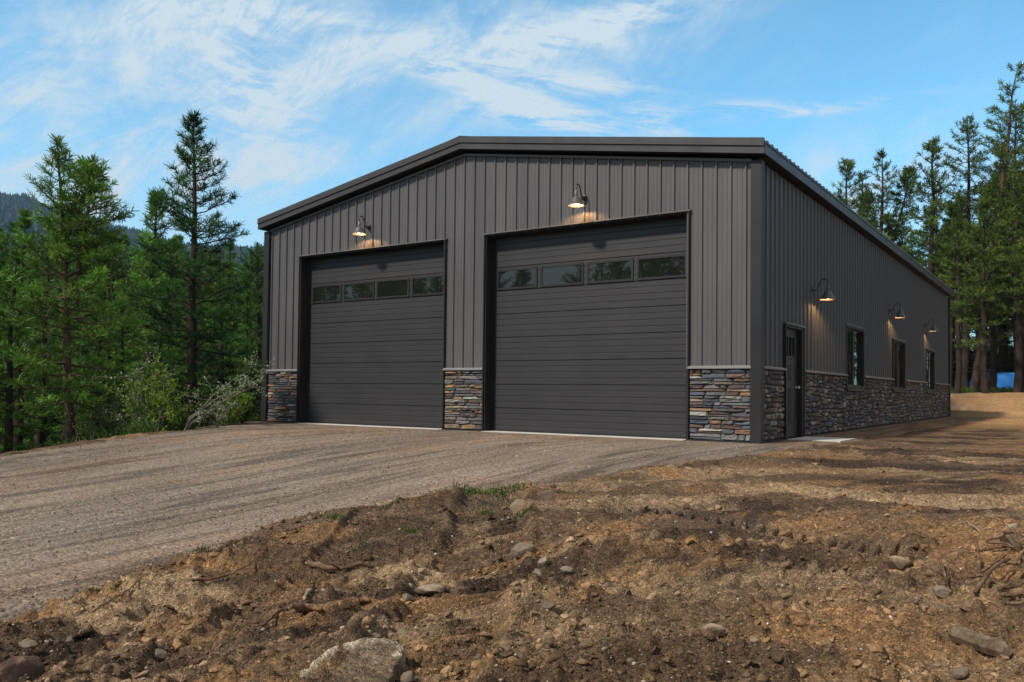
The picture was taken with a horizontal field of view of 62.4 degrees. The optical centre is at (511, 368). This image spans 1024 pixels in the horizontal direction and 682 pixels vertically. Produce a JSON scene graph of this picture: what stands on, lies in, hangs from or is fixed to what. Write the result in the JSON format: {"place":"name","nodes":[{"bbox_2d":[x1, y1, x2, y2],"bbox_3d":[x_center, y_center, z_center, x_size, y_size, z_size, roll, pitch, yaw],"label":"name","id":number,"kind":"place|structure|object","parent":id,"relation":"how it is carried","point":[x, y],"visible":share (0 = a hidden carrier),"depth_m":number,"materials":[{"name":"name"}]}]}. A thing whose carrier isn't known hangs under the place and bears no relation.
{"place":"outdoors","nodes":[
{"label":"outdoors","id":0,"kind":"place"},
{"bbox_2d":[3,229,256,293],"bbox_3d":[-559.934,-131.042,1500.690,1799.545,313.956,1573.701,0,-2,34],"label":"hill","id":1,"kind":"structure","parent":0,"point":[52,244],"depth_m":1081.59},
{"bbox_2d":[0,191,263,271],"bbox_3d":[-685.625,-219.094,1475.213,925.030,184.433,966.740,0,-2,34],"label":"distant forest","id":2,"kind":"object","parent":1,"relation":"on","point":[9,205],"visible":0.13,"depth_m":1252.51,"materials":[{"name":"plant"}]},
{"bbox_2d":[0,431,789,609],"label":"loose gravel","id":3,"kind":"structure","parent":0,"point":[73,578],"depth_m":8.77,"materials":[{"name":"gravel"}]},
{"bbox_2d":[0,376,1023,681],"bbox_3d":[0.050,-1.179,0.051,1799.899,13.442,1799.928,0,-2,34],"label":"ground","id":4,"kind":"structure","parent":0,"point":[994,438],"depth_m":5.35,"materials":[{"name":"soil"}]},
{"bbox_2d":[0,258,21,435],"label":"pine tree","id":5,"kind":"object","parent":4,"relation":"on","point":[2,338],"visible":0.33,"depth_m":20.61,"materials":[{"name":"green plant"}]},
{"bbox_2d":[0,232,23,440],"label":"pine tree","id":6,"kind":"object","parent":4,"relation":"on","point":[3,238],"visible":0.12,"depth_m":37.00,"materials":[{"name":"green plant"}]},
{"bbox_2d":[0,242,39,421],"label":"pine tree","id":7,"kind":"object","parent":4,"relation":"on","point":[1,256],"visible":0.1,"depth_m":33.75,"materials":[{"name":"green plant"}]},
{"bbox_2d":[0,656,45,681],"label":"boulder","id":8,"kind":"object","parent":4,"relation":"on","point":[13,668],"visible":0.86,"depth_m":3.79,"materials":[{"name":"stone"}]},
{"bbox_2d":[0,272,51,447],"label":"pine tree","id":9,"kind":"object","parent":4,"relation":"on","point":[31,440],"visible":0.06,"depth_m":28.23,"materials":[{"name":"green plant"}]},
{"bbox_2d":[0,248,55,453],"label":"pine tree","id":10,"kind":"object","parent":4,"relation":"on","point":[9,445],"visible":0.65,"depth_m":20.19,"materials":[{"name":"green plant"}]},
{"bbox_2d":[19,638,37,649],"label":"stone","id":11,"kind":"object","parent":4,"relation":"on","point":[31,644],"visible":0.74,"depth_m":4.09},
{"bbox_2d":[0,208,62,451],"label":"pine tree","id":12,"kind":"object","parent":4,"relation":"on","point":[25,224],"visible":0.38,"depth_m":21.94,"materials":[{"name":"green plant"}]},
{"bbox_2d":[1,247,62,436],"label":"pine tree","id":13,"kind":"object","parent":4,"relation":"on","point":[27,269],"visible":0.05,"depth_m":38.90,"materials":[{"name":"green plant"}]},
{"bbox_2d":[23,285,64,446],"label":"pine tree","id":14,"kind":"object","parent":4,"relation":"on","point":[52,339],"visible":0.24,"depth_m":25.78,"materials":[{"name":"green plant"}]},
{"bbox_2d":[5,230,90,447],"bbox_3d":[-12.963,0.288,23.615,2.246,8.478,2.348,0,-2,5],"label":"pine tree","id":15,"kind":"object","parent":4,"relation":"on","point":[39,438],"visible":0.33,"depth_m":23.51,"materials":[{"name":"green plant"}]},
{"bbox_2d":[26,283,81,446],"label":"pine tree","id":16,"kind":"object","parent":4,"relation":"on","point":[60,291],"visible":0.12,"depth_m":35.69,"materials":[{"name":"green plant"}]},
{"bbox_2d":[46,330,90,445],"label":"pine tree","id":17,"kind":"object","parent":4,"relation":"on","point":[53,412],"visible":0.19,"depth_m":32.57,"materials":[{"name":"green plant"}]},
{"bbox_2d":[0,134,150,441],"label":"pine tree","id":18,"kind":"object","parent":4,"relation":"on","point":[89,174],"visible":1,"depth_m":17.94,"materials":[{"name":"green plant"}]},
{"bbox_2d":[58,299,93,440],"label":"pine tree","id":19,"kind":"object","parent":4,"relation":"on","point":[86,357],"visible":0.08,"depth_m":37.44,"materials":[{"name":"green plant"}]},
{"bbox_2d":[57,260,96,443],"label":"pine tree","id":20,"kind":"object","parent":4,"relation":"on","point":[70,279],"visible":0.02,"depth_m":44.36,"materials":[{"name":"green plant"}]},
{"bbox_2d":[53,408,121,445],"bbox_3d":[-9.134,1.618,17.735,1.628,1.602,1.216,0,-2,34],"label":"shrub","id":21,"kind":"object","parent":4,"relation":"on","point":[90,433],"visible":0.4,"depth_m":17.56,"materials":[{"name":"green plant"}]},
{"bbox_2d":[74,288,119,430],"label":"pine tree","id":22,"kind":"object","parent":4,"relation":"on","point":[92,352],"visible":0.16,"depth_m":30.44,"materials":[{"name":"green plant"}]},
{"bbox_2d":[62,276,138,439],"bbox_3d":[-11.949,0.691,24.350,1.808,6.790,1.856,0,-2,23],"label":"pine tree","id":23,"kind":"object","parent":4,"relation":"on","point":[100,354],"visible":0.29,"depth_m":24.26,"materials":[{"name":"green plant"}]},
{"bbox_2d":[72,226,142,431],"bbox_3d":[-14.430,0.104,29.948,2.637,10.260,2.523,1,-2,-19],"label":"pine tree","id":24,"kind":"object","parent":4,"relation":"on","point":[108,356],"visible":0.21,"depth_m":29.92,"materials":[{"name":"green plant"}]},
{"bbox_2d":[71,248,146,419],"bbox_3d":[-16.321,0.528,34.172,3.134,10.966,3.312,1,-2,-22],"label":"pine tree","id":25,"kind":"object","parent":4,"relation":"on","point":[115,273],"visible":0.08,"depth_m":34.12,"materials":[{"name":"green plant"}]},
{"bbox_2d":[70,391,148,436],"bbox_3d":[-8.769,1.402,18.569,1.539,1.984,1.475,0,-2,13],"label":"shrub","id":26,"kind":"object","parent":4,"relation":"on","point":[121,422],"visible":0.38,"depth_m":18.53,"materials":[{"name":"green plant"}]},
{"bbox_2d":[87,243,153,371],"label":"pine tree","id":27,"kind":"object","parent":4,"relation":"on","point":[128,261],"visible":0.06,"depth_m":47.68,"materials":[{"name":"green plant"}]},
{"bbox_2d":[91,298,155,432],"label":"pine tree","id":28,"kind":"object","parent":4,"relation":"on","point":[120,352],"visible":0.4,"depth_m":23.48,"materials":[{"name":"green plant"}]},
{"bbox_2d":[113,232,133,414],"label":"pine tree","id":29,"kind":"object","parent":4,"relation":"on","point":[130,242],"visible":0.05,"depth_m":58.73,"materials":[{"name":"green plant"}]},
{"bbox_2d":[105,260,157,418],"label":"pine tree","id":30,"kind":"object","parent":4,"relation":"on","point":[128,279],"visible":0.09,"depth_m":35.49,"materials":[{"name":"green plant"}]},
{"bbox_2d":[93,347,177,432],"bbox_3d":[-7.903,0.785,17.712,1.764,2.572,1.620,2,-2,-31],"label":"shrub","id":31,"kind":"object","parent":4,"relation":"on","point":[139,418],"visible":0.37,"depth_m":17.59,"materials":[{"name":"green plant"}]},
{"bbox_2d":[104,186,197,429],"bbox_3d":[-12.237,-0.665,28.358,2.959,11.046,2.920,0,-2,34],"label":"pine tree","id":32,"kind":"object","parent":4,"relation":"on","point":[154,210],"visible":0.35,"depth_m":28.32,"materials":[{"name":"green plant"}]},
{"bbox_2d":[105,352,197,433],"bbox_3d":[-7.239,0.643,17.303,1.675,1.883,1.710,0,-2,7],"label":"shrub","id":33,"kind":"object","parent":4,"relation":"on","point":[156,401],"visible":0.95,"depth_m":17.03,"materials":[{"name":"green plant"}]},
{"bbox_2d":[129,296,186,429],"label":"pine tree","id":34,"kind":"object","parent":4,"relation":"on","point":[152,346],"visible":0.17,"depth_m":25.90,"materials":[{"name":"green plant"}]},
{"bbox_2d":[92,411,240,439],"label":"grass","id":35,"kind":"structure","parent":4,"relation":"on","point":[140,427],"depth_m":16.56,"materials":[{"name":"plant"}]},
{"bbox_2d":[168,236,184,270],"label":"pine tree","id":36,"kind":"object","parent":4,"relation":"on","point":[176,246],"visible":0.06,"depth_m":64.59,"materials":[{"name":"green plant"}]},
{"bbox_2d":[153,253,200,429],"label":"pine tree","id":37,"kind":"object","parent":4,"relation":"on","point":[172,309],"visible":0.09,"depth_m":30.69,"materials":[{"name":"green plant"}]},
{"bbox_2d":[166,253,203,410],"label":"pine tree","id":38,"kind":"object","parent":4,"relation":"on","point":[183,321],"visible":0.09,"depth_m":40.68,"materials":[{"name":"green plant"}]},
{"bbox_2d":[123,109,254,428],"bbox_3d":[-8.915,-1.984,23.518,3.506,10.533,3.365,1,-2,-15],"label":"pine tree","id":39,"kind":"object","parent":4,"relation":"on","point":[179,219],"visible":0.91,"depth_m":23.31,"materials":[{"name":"green plant"}]},
{"bbox_2d":[154,261,232,410],"bbox_3d":[-13.591,0.617,36.314,3.451,10.805,3.444,2,-2,-42],"label":"pine tree","id":40,"kind":"object","parent":4,"relation":"on","point":[199,321],"visible":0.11,"depth_m":36.42,"materials":[{"name":"green plant"}]},
{"bbox_2d":[187,255,238,421],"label":"pine tree","id":41,"kind":"object","parent":4,"relation":"on","point":[212,378],"visible":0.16,"depth_m":31.15,"materials":[{"name":"green plant"}]},
{"bbox_2d":[193,381,237,426],"bbox_3d":[-6.294,0.817,17.812,0.921,1.074,0.588,2,-2,-30],"label":"shrub","id":42,"kind":"object","parent":4,"relation":"on","point":[220,415],"visible":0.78,"depth_m":17.79,"materials":[{"name":"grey plant"}]},
{"bbox_2d":[190,560,253,581],"bbox_3d":[-1.892,1.339,5.547,0.041,0.067,0.543,0,-2,30],"label":"stick","id":43,"kind":"object","parent":4,"relation":"on","point":[208,579],"visible":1,"depth_m":5.48,"materials":[{"name":"brown wood"}]},
{"bbox_2d":[197,264,249,424],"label":"pine tree","id":44,"kind":"object","parent":4,"relation":"on","point":[219,344],"visible":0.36,"depth_m":25.44,"materials":[{"name":"green plant"}]},
{"bbox_2d":[198,386,253,424],"bbox_3d":[-6.384,0.885,19.271,1.242,1.020,0.959,0,-2,9],"label":"shrub","id":45,"kind":"object","parent":4,"relation":"on","point":[234,413],"visible":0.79,"depth_m":19.14,"materials":[{"name":"green plant"}]},
{"bbox_2d":[184,348,274,430],"bbox_3d":[-5.712,0.475,16.998,1.432,1.764,1.376,0,-2,34],"label":"shrub","id":46,"kind":"object","parent":4,"relation":"on","point":[187,427],"visible":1,"depth_m":16.95,"materials":[{"name":"grey plant"}]},
{"bbox_2d":[197,273,262,421],"bbox_3d":[-12.644,0.841,37.742,3.488,10.346,3.495,2,-2,-35],"label":"pine tree","id":47,"kind":"object","parent":4,"relation":"on","point":[242,292],"visible":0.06,"depth_m":37.78,"materials":[{"name":"green plant"}]},
{"bbox_2d":[222,238,240,269],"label":"pine tree","id":48,"kind":"object","parent":4,"relation":"on","point":[230,256],"visible":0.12,"depth_m":76.08,"materials":[{"name":"green plant"}]},
{"bbox_2d":[215,242,263,421],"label":"pine tree","id":49,"kind":"object","parent":4,"relation":"on","point":[258,304],"visible":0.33,"depth_m":29.52,"materials":[{"name":"green plant"}]},
{"bbox_2d":[224,289,261,421],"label":"pine tree","id":50,"kind":"object","parent":4,"relation":"on","point":[247,299],"visible":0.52,"depth_m":27.55,"materials":[{"name":"green plant"}]},
{"bbox_2d":[229,396,260,423],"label":"shrub","id":51,"kind":"object","parent":4,"relation":"on","point":[247,414],"visible":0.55,"depth_m":20.07,"materials":[{"name":"green plant"}]},
{"bbox_2d":[252,607,289,628],"bbox_3d":[-1.270,1.315,4.481,0.074,0.067,0.331,0,-2,29],"label":"root","id":52,"kind":"object","parent":4,"relation":"on","point":[271,616],"visible":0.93,"depth_m":4.44,"materials":[{"name":"brown wood"}]},
{"bbox_2d":[286,597,370,612],"bbox_3d":[-1.042,1.331,4.760,0.484,0.076,0.106,2,-2,-32],"label":"root","id":53,"kind":"object","parent":4,"relation":"on","point":[302,607],"visible":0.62,"depth_m":4.70,"materials":[{"name":"brown wood"}]},
{"bbox_2d":[307,560,373,570],"bbox_3d":[-1.207,1.367,5.838,0.471,0.082,0.230,1,-2,1],"label":"root","id":54,"kind":"object","parent":4,"relation":"on","point":[313,564],"visible":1,"depth_m":5.87,"materials":[{"name":"brown wood"}]},
{"bbox_2d":[300,637,405,681],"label":"boulder","id":55,"kind":"object","parent":4,"relation":"on","point":[374,660],"visible":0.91,"depth_m":3.88,"materials":[{"name":"stone"}]},
{"bbox_2d":[400,670,413,681],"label":"stone","id":56,"kind":"object","parent":4,"relation":"on","point":[407,676],"visible":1,"depth_m":3.76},
{"bbox_2d":[414,584,445,594],"bbox_3d":[-0.510,1.383,5.284,0.210,0.057,0.171,0,-2,23],"label":"stone","id":57,"kind":"object","parent":4,"relation":"on","point":[429,589],"visible":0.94,"depth_m":5.23,"materials":[{"name":"stone"}]},
{"bbox_2d":[440,482,518,506],"bbox_3d":[-0.258,1.249,8.442,1.023,0.264,0.629,0,-2,34],"label":"grass clump","id":58,"kind":"object","parent":4,"relation":"on","point":[474,491],"visible":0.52,"depth_m":8.46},
{"bbox_2d":[0,416,987,621],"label":"gravel drive","id":59,"kind":"structure","parent":4,"relation":"on","point":[58,486],"depth_m":10.09,"materials":[{"name":"gravel"}]},
{"bbox_2d":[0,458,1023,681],"bbox_3d":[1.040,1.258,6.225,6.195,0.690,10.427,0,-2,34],"label":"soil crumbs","id":60,"kind":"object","parent":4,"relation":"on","point":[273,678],"visible":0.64,"depth_m":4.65,"materials":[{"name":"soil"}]},
{"bbox_2d":[488,481,537,493],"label":"grass clump","id":61,"kind":"object","parent":4,"relation":"on","point":[514,485],"visible":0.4,"depth_m":8.71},
{"bbox_2d":[3,458,1023,681],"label":"pebbles","id":62,"kind":"object","parent":4,"relation":"on","point":[496,665],"visible":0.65,"depth_m":4.76,"materials":[{"name":"stone"}]},
{"bbox_2d":[509,499,525,512],"bbox_3d":[0.076,1.285,7.787,0.211,0.146,0.121,0,-2,28],"label":"stone","id":63,"kind":"object","parent":4,"relation":"on","point":[516,505],"visible":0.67,"depth_m":7.76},
{"bbox_2d":[510,542,533,557],"bbox_3d":[0.069,1.278,5.934,0.159,0.109,0.107,1,-2,-15],"label":"stone","id":64,"kind":"object","parent":4,"relation":"on","point":[520,550],"visible":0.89,"depth_m":5.90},
{"bbox_2d":[257,136,953,443],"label":"garage building","id":65,"kind":"structure","parent":4,"relation":"on","point":[659,288],"depth_m":17.53,"materials":[{"name":"paint"}]},
{"bbox_2d":[352,216,369,235],"bbox_3d":[-3.469,-3.290,19.458,0.326,0.442,0.465,0,-2,34],"label":"wall lamp","id":66,"kind":"object","parent":65,"relation":"attached to","point":[358,230],"visible":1,"depth_m":19.39,"materials":[{"name":"metal"}]},
{"bbox_2d":[308,244,443,427],"bbox_3d":[-3.201,-0.729,19.810,4.715,4.170,0.080,0,-2,34],"label":"garage door","id":67,"kind":"structure","parent":65,"relation":"in","point":[376,341],"depth_m":19.73,"materials":[{"name":"metal"}]},
{"bbox_2d":[568,183,586,207],"bbox_3d":[1.269,-3.327,16.241,0.326,0.442,0.465,0,-2,34],"label":"wall lamp","id":68,"kind":"object","parent":65,"relation":"attached to","point":[576,202],"visible":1,"depth_m":16.18,"materials":[{"name":"metal"}]},
{"bbox_2d":[493,217,686,438],"bbox_3d":[1.451,-0.766,16.652,4.650,4.170,0.080,0,-2,34],"label":"garage door","id":69,"kind":"structure","parent":65,"relation":"in","point":[590,323],"depth_m":16.52,"materials":[{"name":"metal"}]},
{"bbox_2d":[787,328,799,436],"bbox_3d":[5.316,0.282,16.129,0.120,2.070,1.035,0,-2,34],"label":"entry door","id":70,"kind":"structure","parent":65,"relation":"in","point":[792,387],"depth_m":16.27,"materials":[{"name":"paint"}]},
{"bbox_2d":[812,278,835,300],"bbox_3d":[6.336,-1.603,17.144,0.465,0.442,0.326,0,-2,34],"label":"wall lamp","id":71,"kind":"object","parent":65,"relation":"attached to","point":[827,295],"visible":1,"depth_m":17.08,"materials":[{"name":"metal"}]},
{"bbox_2d":[845,323,865,390],"bbox_3d":[8.283,-0.236,20.465,0.175,1.585,1.960,0,-2,34],"label":"window","id":72,"kind":"structure","parent":65,"relation":"in","point":[854,380],"depth_m":20.65,"materials":[{"name":"glass"}]},
{"bbox_2d":[892,337,906,391],"bbox_3d":[11.540,-0.070,25.261,0.175,1.585,2.080,0,-2,34],"label":"window","id":73,"kind":"structure","parent":65,"relation":"in","point":[898,345],"depth_m":25.52,"materials":[{"name":"glass"}]},
{"bbox_2d":[925,348,935,392],"bbox_3d":[14.994,0.106,30.347,0.175,1.585,1.940,0,-2,34],"label":"window","id":74,"kind":"structure","parent":65,"relation":"in","point":[930,353],"depth_m":30.75,"materials":[{"name":"glass"}]},
{"bbox_2d":[698,623,725,636],"bbox_3d":[0.998,1.339,4.317,0.174,0.073,0.090,0,-2,6],"label":"stone","id":75,"kind":"object","parent":4,"relation":"on","point":[717,630],"visible":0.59,"depth_m":4.28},
{"bbox_2d":[788,436,855,442],"bbox_3d":[5.816,1.393,15.820,0.930,0.142,1.280,0,-2,34],"label":"concrete doorstep","id":76,"kind":"object","parent":4,"relation":"on","point":[829,439],"visible":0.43,"depth_m":15.59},
{"bbox_2d":[831,157,874,224],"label":"pine tree","id":77,"kind":"object","parent":4,"relation":"on","point":[849,165],"visible":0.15,"depth_m":57.71,"materials":[{"name":"green plant"}]},
{"bbox_2d":[847,169,887,233],"label":"pine tree","id":78,"kind":"object","parent":4,"relation":"on","point":[866,203],"visible":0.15,"depth_m":61.39,"materials":[{"name":"green plant"}]},
{"bbox_2d":[859,147,919,247],"label":"pine tree","id":79,"kind":"object","parent":4,"relation":"on","point":[908,184],"visible":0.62,"depth_m":55.24,"materials":[{"name":"green plant"}]},
{"bbox_2d":[887,556,913,569],"bbox_3d":[2.405,1.206,5.216,0.132,0.093,0.106,1,-2,-7],"label":"stone","id":80,"kind":"object","parent":4,"relation":"on","point":[898,562],"visible":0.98,"depth_m":5.19,"materials":[{"name":"stone"}]},
{"bbox_2d":[901,134,959,293],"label":"pine tree","id":81,"kind":"object","parent":4,"relation":"on","point":[933,149],"visible":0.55,"depth_m":51.24,"materials":[{"name":"green plant"}]},
{"bbox_2d":[911,188,971,343],"label":"pine tree","id":82,"kind":"object","parent":4,"relation":"on","point":[939,216],"visible":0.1,"depth_m":55.13,"materials":[{"name":"green plant"}]},
{"bbox_2d":[931,585,951,598],"bbox_3d":[2.410,1.261,4.735,0.105,0.078,0.092,0,-2,23],"label":"stone","id":83,"kind":"object","parent":4,"relation":"on","point":[942,592],"visible":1,"depth_m":4.70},
{"bbox_2d":[927,196,976,390],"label":"pine tree","id":84,"kind":"object","parent":4,"relation":"on","point":[953,315],"visible":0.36,"depth_m":49.63,"materials":[{"name":"green plant"}]},
{"bbox_2d":[927,207,988,364],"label":"pine tree","id":85,"kind":"object","parent":4,"relation":"on","point":[960,267],"visible":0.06,"depth_m":51.71,"materials":[{"name":"green plant"}]},
{"bbox_2d":[951,666,969,678],"bbox_3d":[1.993,1.357,3.758,0.081,0.044,0.063,-29,0,42],"label":"stone","id":86,"kind":"object","parent":4,"relation":"on","point":[960,672],"visible":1,"depth_m":3.74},
{"bbox_2d":[937,215,985,393],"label":"pine tree","id":87,"kind":"object","parent":4,"relation":"on","point":[959,346],"visible":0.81,"depth_m":44.69,"materials":[{"name":"green plant"}]},
{"bbox_2d":[927,113,1007,388],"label":"pine tree","id":88,"kind":"object","parent":4,"relation":"on","point":[968,199],"visible":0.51,"depth_m":48.62,"materials":[{"name":"green plant"}]},
{"bbox_2d":[954,343,989,385],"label":"trunks","id":89,"kind":"object","parent":4,"relation":"on","point":[973,352],"visible":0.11,"depth_m":56.59,"materials":[{"name":"brown wood"}]},
{"bbox_2d":[971,541,984,587],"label":"branch","id":90,"kind":"object","parent":4,"relation":"on","point":[977,555],"visible":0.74,"depth_m":4.91,"materials":[{"name":"brown wood"}]},
{"bbox_2d":[947,625,1011,656],"bbox_3d":[2.228,1.308,4.030,0.089,0.100,0.380,1,-2,-9],"label":"stone","id":91,"kind":"object","parent":4,"relation":"on","point":[974,640],"visible":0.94,"depth_m":4.00,"materials":[{"name":"stone"}]},
{"bbox_2d":[947,180,1011,356],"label":"pine tree","id":92,"kind":"object","parent":4,"relation":"on","point":[977,236],"visible":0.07,"depth_m":50.47,"materials":[{"name":"green plant"}]},
{"bbox_2d":[951,196,1011,393],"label":"pine tree","id":93,"kind":"object","parent":4,"relation":"on","point":[981,292],"visible":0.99,"depth_m":43.61,"materials":[{"name":"green plant"}]},
{"bbox_2d":[952,61,1023,391],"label":"pine tree","id":94,"kind":"object","parent":4,"relation":"on","point":[976,379],"visible":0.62,"depth_m":46.47,"materials":[{"name":"green plant"}]},
{"bbox_2d":[969,372,1013,392],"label":"tarp cover","id":95,"kind":"object","parent":4,"relation":"on","point":[1005,379],"visible":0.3,"depth_m":50.34,"materials":[{"name":"plastic"}]},
{"bbox_2d":[973,558,1010,593],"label":"branch","id":96,"kind":"object","parent":4,"relation":"on","point":[982,581],"visible":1,"depth_m":4.69,"materials":[{"name":"brown wood"}]},
{"bbox_2d":[962,182,1022,391],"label":"pine tree","id":97,"kind":"object","parent":4,"relation":"on","point":[994,336],"visible":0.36,"depth_m":46.13,"materials":[{"name":"green plant"}]},
{"bbox_2d":[975,143,1022,372],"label":"pine tree","id":98,"kind":"object","parent":4,"relation":"on","point":[1003,363],"visible":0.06,"depth_m":52.34,"materials":[{"name":"green plant"}]},
{"bbox_2d":[977,98,1023,386],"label":"pine tree","id":99,"kind":"object","parent":4,"relation":"on","point":[1021,111],"visible":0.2,"depth_m":48.44,"materials":[{"name":"green plant"}]},
{"bbox_2d":[980,159,1023,392],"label":"pine tree","id":100,"kind":"object","parent":4,"relation":"on","point":[1018,376],"visible":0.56,"depth_m":44.80,"materials":[{"name":"green plant"}]},
{"bbox_2d":[993,137,1023,360],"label":"pine tree","id":101,"kind":"object","parent":4,"relation":"on","point":[1020,183],"visible":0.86,"depth_m":42.24,"materials":[{"name":"green plant"}]},
{"bbox_2d":[994,207,1023,371],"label":"pine tree","id":102,"kind":"object","parent":4,"relation":"on","point":[1013,328],"visible":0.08,"depth_m":51.39,"materials":[{"name":"green plant"}]},
{"bbox_2d":[997,579,1023,590],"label":"branch","id":103,"kind":"object","parent":4,"relation":"on","point":[1008,586],"visible":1,"depth_m":4.57,"materials":[{"name":"brown wood"}]},
{"bbox_2d":[998,529,1023,544],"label":"stone","id":104,"kind":"object","parent":4,"relation":"on","point":[1005,539],"visible":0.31,"depth_m":5.16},
{"bbox_2d":[1002,520,1023,572],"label":"branch","id":105,"kind":"object","parent":4,"relation":"on","point":[1018,545],"visible":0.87,"depth_m":4.85,"materials":[{"name":"brown wood"}]},
{"bbox_2d":[1005,185,1023,311],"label":"pine tree","id":106,"kind":"object","parent":4,"relation":"on","point":[1016,235],"visible":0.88,"depth_m":42.08,"materials":[{"name":"green plant"}]},
{"bbox_2d":[1010,150,1023,338],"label":"pine tree","id":107,"kind":"object","parent":4,"relation":"on","point":[1020,255],"visible":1,"depth_m":40.30,"materials":[{"name":"green plant"}]},
{"bbox_2d":[0,0,1023,350],"label":"sky","id":108,"kind":"structure","parent":0,"point":[301,100],"materials":[{"name":"blue"}]},
{"bbox_2d":[951,386,1023,393],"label":"grass","id":109,"kind":"structure","parent":0,"point":[1001,390],"depth_m":45.84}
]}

